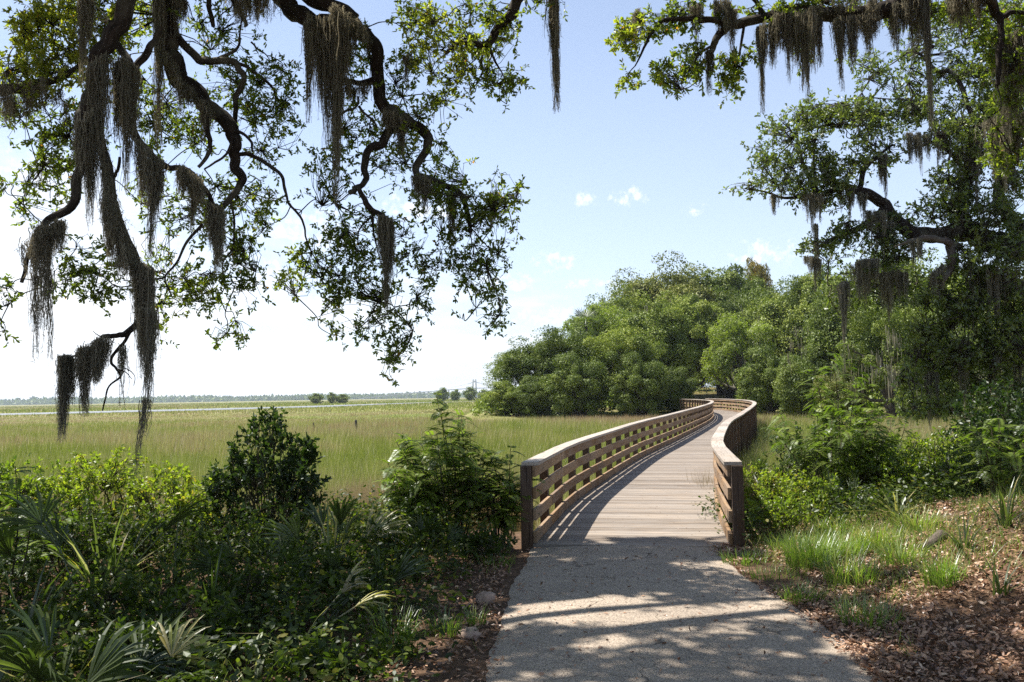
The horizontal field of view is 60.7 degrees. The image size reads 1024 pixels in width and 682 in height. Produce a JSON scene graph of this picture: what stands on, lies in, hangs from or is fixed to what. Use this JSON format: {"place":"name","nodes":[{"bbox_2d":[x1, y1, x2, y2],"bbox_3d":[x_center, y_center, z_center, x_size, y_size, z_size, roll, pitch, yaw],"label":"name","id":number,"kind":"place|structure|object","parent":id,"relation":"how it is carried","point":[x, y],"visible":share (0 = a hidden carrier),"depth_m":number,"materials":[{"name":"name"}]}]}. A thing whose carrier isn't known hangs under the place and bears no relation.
{"place":"outdoors","nodes":[
{"label":"outdoors","id":0,"kind":"place"},
{"bbox_2d":[0,387,1023,681],"bbox_3d":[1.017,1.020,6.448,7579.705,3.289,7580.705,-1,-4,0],"label":"ground","id":1,"kind":"structure","parent":0,"point":[518,567],"depth_m":6.97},
{"bbox_2d":[0,452,59,561],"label":"shrub","id":2,"kind":"object","parent":1,"relation":"on","point":[5,473],"visible":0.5,"depth_m":10.09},
{"bbox_2d":[0,466,61,613],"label":"feathery shrub","id":3,"kind":"object","parent":1,"relation":"on","point":[33,548],"visible":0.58,"depth_m":7.49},
{"bbox_2d":[10,461,98,543],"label":"shrub","id":4,"kind":"object","parent":1,"relation":"on","point":[74,494],"visible":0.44,"depth_m":10.46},
{"bbox_2d":[0,543,131,642],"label":"strap leaf plant","id":5,"kind":"object","parent":1,"relation":"on","point":[31,612],"visible":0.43,"depth_m":6.11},
{"bbox_2d":[12,489,124,591],"bbox_3d":[-4.321,1.962,8.519,1.081,1.014,1.129,2,-4,-35],"label":"leafy plant","id":6,"kind":"object","parent":1,"relation":"on","point":[86,533],"visible":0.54,"depth_m":8.43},
{"bbox_2d":[47,444,159,539],"bbox_3d":[-5.187,1.966,11.094,1.319,1.296,1.411,-1,-4,0],"label":"shrub","id":7,"kind":"object","parent":1,"relation":"on","point":[116,478],"visible":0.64,"depth_m":11.02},
{"bbox_2d":[0,483,211,617],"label":"saw palmetto","id":8,"kind":"object","parent":1,"relation":"on","point":[6,539],"visible":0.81,"depth_m":7.20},
{"bbox_2d":[27,616,189,681],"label":"leafy plant","id":9,"kind":"object","parent":1,"relation":"on","point":[151,637],"visible":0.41,"depth_m":5.24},
{"bbox_2d":[0,597,225,681],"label":"saw palmetto","id":10,"kind":"object","parent":1,"relation":"on","point":[29,659],"visible":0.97,"depth_m":4.79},
{"bbox_2d":[42,498,194,613],"bbox_3d":[-3.415,1.847,7.400,1.496,0.988,1.282,0,-4,-21],"label":"strap leaf plant","id":11,"kind":"object","parent":1,"relation":"on","point":[84,567],"visible":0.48,"depth_m":7.41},
{"bbox_2d":[50,544,198,633],"bbox_3d":[-2.943,1.941,6.690,1.063,0.777,1.003,-1,-4,0],"label":"leafy plant","id":12,"kind":"object","parent":1,"relation":"on","point":[102,588],"visible":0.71,"depth_m":6.59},
{"bbox_2d":[60,609,229,681],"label":"saw palmetto","id":13,"kind":"object","parent":1,"relation":"on","point":[173,649],"visible":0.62,"depth_m":5.24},
{"bbox_2d":[83,503,214,578],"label":"leafy plant","id":14,"kind":"object","parent":1,"relation":"on","point":[135,528],"visible":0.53,"depth_m":8.63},
{"bbox_2d":[116,459,203,544],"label":"shrub","id":15,"kind":"object","parent":1,"relation":"on","point":[135,489],"visible":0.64,"depth_m":10.69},
{"bbox_2d":[118,578,247,659],"bbox_3d":[-2.330,1.991,6.090,0.972,0.632,0.902,0,-4,-18],"label":"leafy plant","id":16,"kind":"object","parent":1,"relation":"on","point":[167,610],"visible":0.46,"depth_m":6.01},
{"bbox_2d":[169,475,231,550],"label":"shrub","id":17,"kind":"object","parent":1,"relation":"on","point":[190,495],"visible":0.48,"depth_m":10.39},
{"bbox_2d":[158,508,268,588],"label":"leafy plant","id":18,"kind":"object","parent":1,"relation":"on","point":[201,536],"visible":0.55,"depth_m":8.44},
{"bbox_2d":[191,458,256,542],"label":"shrub","id":19,"kind":"object","parent":1,"relation":"on","point":[217,487],"visible":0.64,"depth_m":10.37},
{"bbox_2d":[0,391,479,404],"bbox_3d":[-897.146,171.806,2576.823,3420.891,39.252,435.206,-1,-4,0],"label":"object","id":20,"kind":"structure","parent":1,"relation":"on","point":[33,400],"depth_m":2481.78,"materials":[{"name":"green"}]},
{"bbox_2d":[204,535,309,625],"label":"leafy plant","id":21,"kind":"object","parent":1,"relation":"on","point":[249,577],"visible":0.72,"depth_m":6.99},
{"bbox_2d":[171,529,348,588],"bbox_3d":[-2.217,2.002,7.795,1.618,0.665,1.036,0,-4,-12],"label":"saw palmetto","id":22,"kind":"object","parent":1,"relation":"on","point":[202,566],"visible":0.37,"depth_m":7.77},
{"bbox_2d":[213,405,312,547],"bbox_3d":[-2.976,1.663,10.517,1.193,1.802,1.119,-1,-4,0],"label":"shrub","id":23,"kind":"object","parent":1,"relation":"on","point":[253,471],"visible":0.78,"depth_m":10.39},
{"bbox_2d":[0,0,567,410],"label":"live oak","id":24,"kind":"object","parent":1,"relation":"on","point":[117,20],"visible":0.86,"depth_m":9.47,"materials":[{"name":"green plant"}]},
{"bbox_2d":[0,73,70,129],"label":"spanish moss","id":25,"kind":"object","parent":24,"relation":"attached to","point":[9,104],"visible":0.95,"depth_m":8.19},
{"bbox_2d":[14,217,68,290],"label":"spanish moss","id":26,"kind":"object","parent":24,"relation":"attached to","point":[43,242],"visible":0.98,"depth_m":6.88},
{"bbox_2d":[33,266,56,367],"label":"spanish moss","id":27,"kind":"object","parent":24,"relation":"attached to","point":[48,306],"visible":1,"depth_m":6.88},
{"bbox_2d":[53,352,78,442],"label":"spanish moss","id":28,"kind":"object","parent":24,"relation":"attached to","point":[66,383],"visible":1,"depth_m":7.04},
{"bbox_2d":[70,105,103,230],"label":"spanish moss","id":29,"kind":"object","parent":24,"relation":"attached to","point":[83,136],"visible":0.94,"depth_m":7.09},
{"bbox_2d":[75,0,98,88],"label":"spanish moss","id":30,"kind":"object","parent":24,"relation":"attached to","point":[86,15],"visible":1,"depth_m":7.75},
{"bbox_2d":[72,335,114,419],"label":"spanish moss","id":31,"kind":"object","parent":24,"relation":"attached to","point":[91,361],"visible":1,"depth_m":7.04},
{"bbox_2d":[83,51,115,203],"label":"spanish moss","id":32,"kind":"object","parent":24,"relation":"attached to","point":[99,88],"visible":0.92,"depth_m":7.19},
{"bbox_2d":[90,130,124,269],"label":"spanish moss","id":33,"kind":"object","parent":24,"relation":"attached to","point":[108,195],"visible":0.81,"depth_m":7.15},
{"bbox_2d":[103,202,146,287],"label":"spanish moss","id":34,"kind":"object","parent":24,"relation":"attached to","point":[125,254],"visible":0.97,"depth_m":7.08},
{"bbox_2d":[108,55,144,194],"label":"spanish moss","id":35,"kind":"object","parent":24,"relation":"attached to","point":[127,81],"visible":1,"depth_m":7.39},
{"bbox_2d":[126,260,158,378],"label":"spanish moss","id":36,"kind":"object","parent":24,"relation":"attached to","point":[143,293],"visible":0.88,"depth_m":7.10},
{"bbox_2d":[130,136,164,263],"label":"spanish moss","id":37,"kind":"object","parent":24,"relation":"attached to","point":[146,180],"visible":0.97,"depth_m":7.43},
{"bbox_2d":[135,306,164,408],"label":"spanish moss","id":38,"kind":"object","parent":24,"relation":"attached to","point":[147,322],"visible":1,"depth_m":6.96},
{"bbox_2d":[148,0,168,148],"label":"spanish moss","id":39,"kind":"object","parent":24,"relation":"attached to","point":[159,8],"visible":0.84,"depth_m":8.96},
{"bbox_2d":[160,51,199,118],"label":"spanish moss","id":40,"kind":"object","parent":24,"relation":"attached to","point":[184,91],"visible":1,"depth_m":8.89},
{"bbox_2d":[172,162,208,231],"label":"spanish moss","id":41,"kind":"object","parent":24,"relation":"attached to","point":[196,191],"visible":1,"depth_m":7.67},
{"bbox_2d":[203,200,230,278],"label":"spanish moss","id":42,"kind":"object","parent":24,"relation":"attached to","point":[216,223],"visible":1,"depth_m":7.75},
{"bbox_2d":[306,11,357,205],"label":"spanish moss","id":43,"kind":"object","parent":24,"relation":"attached to","point":[331,55],"visible":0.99,"depth_m":9.41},
{"bbox_2d":[375,214,397,314],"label":"spanish moss","id":44,"kind":"object","parent":24,"relation":"attached to","point":[386,243],"visible":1,"depth_m":9.23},
{"bbox_2d":[541,0,562,113],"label":"spanish moss","id":45,"kind":"object","parent":24,"relation":"attached to","point":[554,25],"visible":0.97,"depth_m":9.26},
{"bbox_2d":[175,559,397,672],"bbox_3d":[-1.630,2.035,6.119,1.644,0.772,1.774,-1,-4,0],"label":"saw palmetto","id":46,"kind":"object","parent":1,"relation":"on","point":[346,585],"visible":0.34,"depth_m":6.19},
{"bbox_2d":[236,496,337,574],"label":"leafy plant","id":47,"kind":"object","parent":1,"relation":"on","point":[282,513],"visible":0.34,"depth_m":8.78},
{"bbox_2d":[269,431,332,551],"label":"shrub","id":48,"kind":"object","parent":1,"relation":"on","point":[308,453],"visible":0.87,"depth_m":10.24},
{"bbox_2d":[270,628,394,681],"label":"leafy plant","id":49,"kind":"object","parent":1,"relation":"on","point":[325,666],"visible":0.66,"depth_m":5.28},
{"bbox_2d":[255,495,411,568],"bbox_3d":[-1.769,1.914,8.565,1.283,0.869,1.044,2,-5,-43],"label":"saw palmetto","id":50,"kind":"object","parent":1,"relation":"on","point":[339,514],"visible":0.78,"depth_m":8.45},
{"bbox_2d":[290,537,389,602],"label":"leafy plant","id":51,"kind":"object","parent":1,"relation":"on","point":[351,550],"visible":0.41,"depth_m":7.53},
{"bbox_2d":[274,544,442,627],"bbox_3d":[-1.266,1.986,7.050,1.370,0.660,1.020,1,-4,-22],"label":"saw palmetto","id":52,"kind":"object","parent":1,"relation":"on","point":[404,567],"visible":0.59,"depth_m":7.12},
{"bbox_2d":[343,516,430,569],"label":"leafy plant","id":53,"kind":"object","parent":1,"relation":"on","point":[390,541],"visible":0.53,"depth_m":8.62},
{"bbox_2d":[346,594,444,660],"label":"grass tuft","id":54,"kind":"object","parent":1,"relation":"on","point":[408,639],"visible":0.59,"depth_m":5.98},
{"bbox_2d":[372,453,444,546],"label":"feathery shrub","id":55,"kind":"object","parent":1,"relation":"on","point":[411,488],"visible":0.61,"depth_m":9.93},
{"bbox_2d":[390,392,506,544],"bbox_3d":[-0.849,1.529,10.511,1.458,1.827,1.461,-2,-4,17],"label":"feathery shrub","id":56,"kind":"object","parent":1,"relation":"on","point":[452,484],"visible":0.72,"depth_m":10.30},
{"bbox_2d":[434,517,518,560],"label":"leafy plant","id":57,"kind":"object","parent":1,"relation":"on","point":[486,541],"visible":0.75,"depth_m":9.33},
{"bbox_2d":[457,446,545,544],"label":"feathery shrub","id":58,"kind":"object","parent":1,"relation":"on","point":[500,517],"visible":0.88,"depth_m":10.23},
{"bbox_2d":[480,380,532,414],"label":"bush","id":59,"kind":"object","parent":1,"relation":"on","point":[504,390],"visible":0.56,"depth_m":84.62,"materials":[{"name":"green plant"}]},
{"bbox_2d":[0,398,1021,538],"bbox_3d":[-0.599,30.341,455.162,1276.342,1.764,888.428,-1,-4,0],"label":"marsh grass","id":60,"kind":"structure","parent":1,"relation":"on","point":[352,453],"depth_m":41.09,"materials":[{"name":"plant"}]},
{"bbox_2d":[0,464,1023,681],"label":"ground cover","id":61,"kind":"object","parent":1,"relation":"on","point":[214,663],"visible":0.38,"depth_m":6.80,"materials":[{"name":"plant"}]},
{"bbox_2d":[483,335,559,391],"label":"oak tree","id":62,"kind":"object","parent":1,"relation":"on","point":[513,366],"visible":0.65,"depth_m":88.31,"materials":[{"name":"plant"}]},
{"bbox_2d":[509,375,553,417],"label":"bush","id":63,"kind":"object","parent":1,"relation":"on","point":[535,404],"visible":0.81,"depth_m":82.80,"materials":[{"name":"green plant"}]},
{"bbox_2d":[529,324,611,412],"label":"oak tree","id":64,"kind":"object","parent":1,"relation":"on","point":[554,345],"visible":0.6,"depth_m":86.35,"materials":[{"name":"plant"}]},
{"bbox_2d":[538,350,612,417],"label":"oak tree","id":65,"kind":"object","parent":1,"relation":"on","point":[577,380],"visible":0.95,"depth_m":80.48,"materials":[{"name":"plant"}]},
{"bbox_2d":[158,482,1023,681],"bbox_3d":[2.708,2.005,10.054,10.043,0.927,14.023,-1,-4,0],"label":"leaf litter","id":66,"kind":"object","parent":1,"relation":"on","point":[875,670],"visible":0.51,"depth_m":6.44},
{"bbox_2d":[562,301,634,404],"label":"oak tree","id":67,"kind":"object","parent":1,"relation":"on","point":[613,319],"visible":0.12,"depth_m":98.15,"materials":[{"name":"plant"}]},
{"bbox_2d":[577,279,666,392],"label":"oak tree","id":68,"kind":"object","parent":1,"relation":"on","point":[632,307],"visible":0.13,"depth_m":105.76,"materials":[{"name":"plant"}]},
{"bbox_2d":[581,325,668,415],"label":"oak tree","id":69,"kind":"object","parent":1,"relation":"on","point":[620,345],"visible":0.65,"depth_m":82.17,"materials":[{"name":"plant"}]},
{"bbox_2d":[520,398,756,550],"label":"boardwalk","id":70,"kind":"structure","parent":1,"relation":"on","point":[717,440],"depth_m":13.82,"materials":[{"name":"wood"}]},
{"bbox_2d":[606,351,671,417],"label":"oak tree","id":71,"kind":"object","parent":1,"relation":"on","point":[644,384],"visible":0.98,"depth_m":78.77,"materials":[{"name":"plant"}]},
{"bbox_2d":[619,301,697,402],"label":"oak tree","id":72,"kind":"object","parent":1,"relation":"on","point":[672,329],"visible":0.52,"depth_m":88.84,"materials":[{"name":"plant"}]},
{"bbox_2d":[597,250,737,392],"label":"oak tree","id":73,"kind":"object","parent":1,"relation":"on","point":[652,286],"visible":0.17,"depth_m":116.20,"materials":[{"name":"plant"}]},
{"bbox_2d":[644,296,1023,410],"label":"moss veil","id":74,"kind":"object","parent":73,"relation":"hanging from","point":[894,338],"visible":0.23,"depth_m":53.47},
{"bbox_2d":[658,365,697,412],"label":"bush","id":75,"kind":"object","parent":1,"relation":"on","point":[675,396],"visible":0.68,"depth_m":82.81,"materials":[{"name":"green plant"}]},
{"bbox_2d":[645,289,723,395],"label":"oak tree","id":76,"kind":"object","parent":1,"relation":"on","point":[691,309],"visible":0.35,"depth_m":101.75,"materials":[{"name":"plant"}]},
{"bbox_2d":[468,374,958,416],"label":"undergrowth","id":77,"kind":"object","parent":1,"relation":"on","point":[480,406],"visible":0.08,"depth_m":84.76,"materials":[{"name":"green plant"}]},
{"bbox_2d":[670,260,775,394],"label":"oak tree","id":78,"kind":"object","parent":1,"relation":"on","point":[732,278],"visible":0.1,"depth_m":117.09,"materials":[{"name":"plant"}]},
{"bbox_2d":[687,284,768,398],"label":"oak tree","id":79,"kind":"object","parent":1,"relation":"on","point":[728,392],"visible":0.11,"depth_m":105.27,"materials":[{"name":"plant"}]},
{"bbox_2d":[699,311,776,405],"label":"oak tree","id":80,"kind":"object","parent":1,"relation":"on","point":[732,341],"visible":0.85,"depth_m":90.98,"materials":[{"name":"plant"}]},
{"bbox_2d":[731,344,800,414],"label":"oak tree","id":81,"kind":"object","parent":1,"relation":"on","point":[753,371],"visible":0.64,"depth_m":76.86,"materials":[{"name":"plant"}]},
{"bbox_2d":[739,274,813,359],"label":"oak tree","id":82,"kind":"object","parent":1,"relation":"on","point":[772,309],"visible":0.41,"depth_m":100.24,"materials":[{"name":"plant"}]},
{"bbox_2d":[743,459,815,526],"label":"shrub","id":83,"kind":"object","parent":1,"relation":"on","point":[754,488],"visible":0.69,"depth_m":11.00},
{"bbox_2d":[744,486,827,537],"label":"shrub","id":84,"kind":"object","parent":1,"relation":"on","point":[784,515],"visible":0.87,"depth_m":9.98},
{"bbox_2d":[771,342,834,419],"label":"oak tree","id":85,"kind":"object","parent":1,"relation":"on","point":[790,398],"visible":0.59,"depth_m":65.10,"materials":[{"name":"plant"}]},
{"bbox_2d":[779,263,842,358],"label":"oak tree","id":86,"kind":"object","parent":1,"relation":"on","point":[808,293],"visible":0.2,"depth_m":100.12,"materials":[{"name":"plant"}]},
{"bbox_2d":[604,0,1023,178],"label":"live oak","id":87,"kind":"object","parent":1,"relation":"on","point":[694,69],"visible":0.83,"depth_m":12.25,"materials":[{"name":"green plant"}]},
{"bbox_2d":[753,17,782,113],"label":"spanish moss","id":88,"kind":"object","parent":87,"relation":"attached to","point":[763,41],"visible":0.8,"depth_m":12.15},
{"bbox_2d":[771,10,793,82],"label":"spanish moss","id":89,"kind":"object","parent":87,"relation":"attached to","point":[786,34],"visible":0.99,"depth_m":12.02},
{"bbox_2d":[790,5,818,102],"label":"spanish moss","id":90,"kind":"object","parent":87,"relation":"attached to","point":[803,36],"visible":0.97,"depth_m":11.97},
{"bbox_2d":[827,14,859,91],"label":"spanish moss","id":91,"kind":"object","parent":87,"relation":"attached to","point":[841,27],"visible":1,"depth_m":11.98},
{"bbox_2d":[917,0,935,134],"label":"spanish moss","id":92,"kind":"object","parent":87,"relation":"attached to","point":[925,24],"visible":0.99,"depth_m":11.95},
{"bbox_2d":[988,26,1023,150],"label":"spanish moss","id":93,"kind":"object","parent":87,"relation":"attached to","point":[1017,41],"visible":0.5,"depth_m":12.54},
{"bbox_2d":[767,523,861,570],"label":"grass tuft","id":94,"kind":"object","parent":1,"relation":"on","point":[810,552],"visible":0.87,"depth_m":8.32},
{"bbox_2d":[759,343,903,515],"bbox_3d":[4.324,1.213,11.859,1.965,2.338,1.831,-1,-4,0],"label":"feathery shrub","id":95,"kind":"object","parent":1,"relation":"on","point":[828,451],"visible":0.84,"depth_m":11.86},
{"bbox_2d":[809,366,868,420],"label":"bush","id":96,"kind":"object","parent":1,"relation":"on","point":[833,389],"visible":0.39,"depth_m":59.06,"materials":[{"name":"green plant"}]},
{"bbox_2d":[803,278,890,415],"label":"oak tree","id":97,"kind":"object","parent":1,"relation":"on","point":[827,332],"visible":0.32,"depth_m":65.17,"materials":[{"name":"plant"}]},
{"bbox_2d":[798,539,897,588],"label":"grass tuft","id":98,"kind":"object","parent":1,"relation":"on","point":[854,567],"visible":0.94,"depth_m":7.61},
{"bbox_2d":[820,590,920,630],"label":"grass tuft","id":99,"kind":"object","parent":1,"relation":"on","point":[843,614],"visible":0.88,"depth_m":6.53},
{"bbox_2d":[718,0,1023,425],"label":"live oak","id":100,"kind":"object","parent":1,"relation":"on","point":[958,209],"visible":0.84,"depth_m":21.35,"materials":[{"name":"green plant"}]},
{"bbox_2d":[846,257,880,308],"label":"spanish moss","id":101,"kind":"object","parent":100,"relation":"attached to","point":[863,279],"visible":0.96,"depth_m":21.17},
{"bbox_2d":[872,269,909,322],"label":"spanish moss","id":102,"kind":"object","parent":100,"relation":"attached to","point":[887,279],"visible":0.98,"depth_m":21.21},
{"bbox_2d":[970,266,1023,329],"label":"spanish moss","id":103,"kind":"object","parent":100,"relation":"attached to","point":[994,282],"visible":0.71,"depth_m":20.84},
{"bbox_2d":[834,300,938,418],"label":"oak tree","id":104,"kind":"object","parent":1,"relation":"on","point":[863,348],"visible":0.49,"depth_m":57.71,"materials":[{"name":"plant"}]},
{"bbox_2d":[843,447,942,508],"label":"shrub","id":105,"kind":"object","parent":1,"relation":"on","point":[886,475],"visible":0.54,"depth_m":11.18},
{"bbox_2d":[861,530,946,568],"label":"grass tuft","id":106,"kind":"object","parent":1,"relation":"on","point":[901,555],"visible":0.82,"depth_m":7.70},
{"bbox_2d":[901,541,1000,589],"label":"grass tuft","id":107,"kind":"object","parent":1,"relation":"on","point":[944,577],"visible":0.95,"depth_m":6.94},
{"bbox_2d":[909,422,998,496],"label":"shrub","id":108,"kind":"object","parent":1,"relation":"on","point":[942,434],"visible":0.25,"depth_m":11.95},
{"bbox_2d":[923,433,1023,498],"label":"shrub","id":109,"kind":"object","parent":1,"relation":"on","point":[974,467],"visible":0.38,"depth_m":10.43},
{"bbox_2d":[944,377,1023,467],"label":"shrub","id":110,"kind":"object","parent":1,"relation":"on","point":[986,394],"visible":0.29,"depth_m":12.50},
{"bbox_2d":[952,418,1023,496],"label":"feathery shrub","id":111,"kind":"object","parent":1,"relation":"on","point":[989,456],"visible":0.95,"depth_m":9.59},
{"bbox_2d":[962,387,1023,485],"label":"shrub","id":112,"kind":"object","parent":1,"relation":"on","point":[1009,421],"visible":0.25,"depth_m":11.01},
{"bbox_2d":[0,0,1023,399],"label":"sky","id":113,"kind":"structure","parent":0,"point":[614,184],"materials":[{"name":"blue"}]},
{"bbox_2d":[8,485,1023,680],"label":"grass","id":114,"kind":"structure","parent":0,"point":[977,502],"depth_m":8.11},
{"bbox_2d":[486,545,881,681],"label":"path","id":115,"kind":"structure","parent":0,"point":[531,657],"depth_m":6.49,"materials":[{"name":"concrete"}]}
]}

